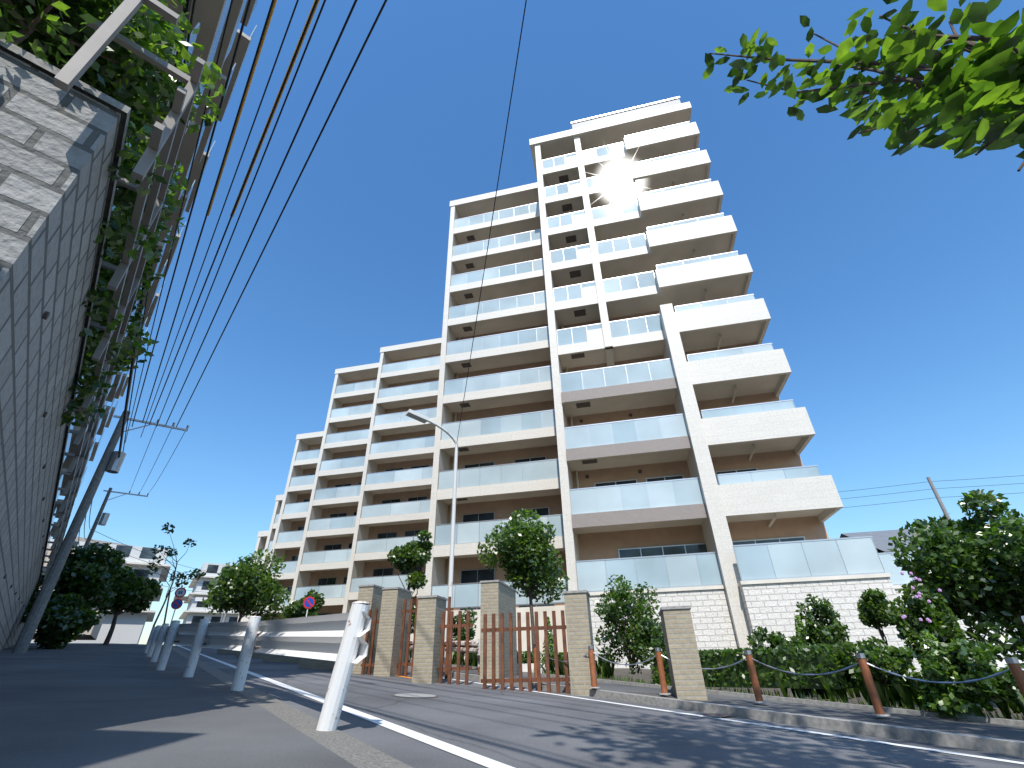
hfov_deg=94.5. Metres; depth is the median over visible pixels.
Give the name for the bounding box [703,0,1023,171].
overhanging tree
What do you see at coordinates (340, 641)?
guard rail
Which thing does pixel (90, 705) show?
pavements
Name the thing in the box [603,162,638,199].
sun glint
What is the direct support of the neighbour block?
on the retaining wall at (63, 130)
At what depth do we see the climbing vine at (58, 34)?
5.32 m
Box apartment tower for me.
[529,96,998,675]
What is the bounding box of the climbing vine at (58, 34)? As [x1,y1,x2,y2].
[0,0,225,425]
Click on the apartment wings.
(351, 508)
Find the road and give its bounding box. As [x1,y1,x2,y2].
[173,645,1023,767]
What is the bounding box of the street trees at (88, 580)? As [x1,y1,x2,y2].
[19,522,324,648]
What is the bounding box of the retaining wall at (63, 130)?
[0,0,205,649]
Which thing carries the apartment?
on the ground
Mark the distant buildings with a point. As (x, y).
(129, 627)
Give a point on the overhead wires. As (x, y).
(252, 70)
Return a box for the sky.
[51,0,1023,644]
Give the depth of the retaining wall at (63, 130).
4.51 m
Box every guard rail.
[143,601,371,730]
[409,639,479,673]
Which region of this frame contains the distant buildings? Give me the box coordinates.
[31,523,1023,666]
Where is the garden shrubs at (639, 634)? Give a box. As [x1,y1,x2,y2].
[411,572,1023,709]
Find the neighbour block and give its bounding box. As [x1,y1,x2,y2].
[43,0,257,565]
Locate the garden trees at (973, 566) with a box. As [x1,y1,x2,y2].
[387,489,1023,661]
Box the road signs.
[163,587,314,645]
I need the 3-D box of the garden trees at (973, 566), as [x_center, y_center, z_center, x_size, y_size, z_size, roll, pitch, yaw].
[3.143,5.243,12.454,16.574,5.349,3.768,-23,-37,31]
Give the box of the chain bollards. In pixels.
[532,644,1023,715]
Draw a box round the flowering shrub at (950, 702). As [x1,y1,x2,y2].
[541,615,995,717]
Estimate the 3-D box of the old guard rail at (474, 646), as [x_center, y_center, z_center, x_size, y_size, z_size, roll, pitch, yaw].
[-2.819,7.547,13.300,0.164,1.058,7.830,18,-36,-29]
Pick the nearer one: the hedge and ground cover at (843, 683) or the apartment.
the hedge and ground cover at (843, 683)
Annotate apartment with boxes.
[424,182,567,661]
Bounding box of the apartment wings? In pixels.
[237,338,441,639]
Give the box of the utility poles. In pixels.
[11,411,949,652]
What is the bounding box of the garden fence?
[217,580,707,700]
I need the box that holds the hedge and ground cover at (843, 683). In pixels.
[409,643,1023,720]
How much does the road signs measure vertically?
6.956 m
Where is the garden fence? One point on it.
(386, 637)
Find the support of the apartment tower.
on the ground
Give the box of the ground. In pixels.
[408,655,1022,720]
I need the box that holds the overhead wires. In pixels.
[70,0,1023,591]
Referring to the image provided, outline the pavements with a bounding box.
[0,643,1023,767]
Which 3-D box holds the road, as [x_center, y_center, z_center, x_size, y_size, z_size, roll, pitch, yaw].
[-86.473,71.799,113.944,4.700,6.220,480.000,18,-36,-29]
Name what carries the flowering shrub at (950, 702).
on the ground
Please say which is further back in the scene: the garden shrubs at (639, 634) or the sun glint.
the sun glint
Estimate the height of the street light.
6.929 m
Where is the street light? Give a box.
[406,409,457,666]
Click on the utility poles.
(110, 461)

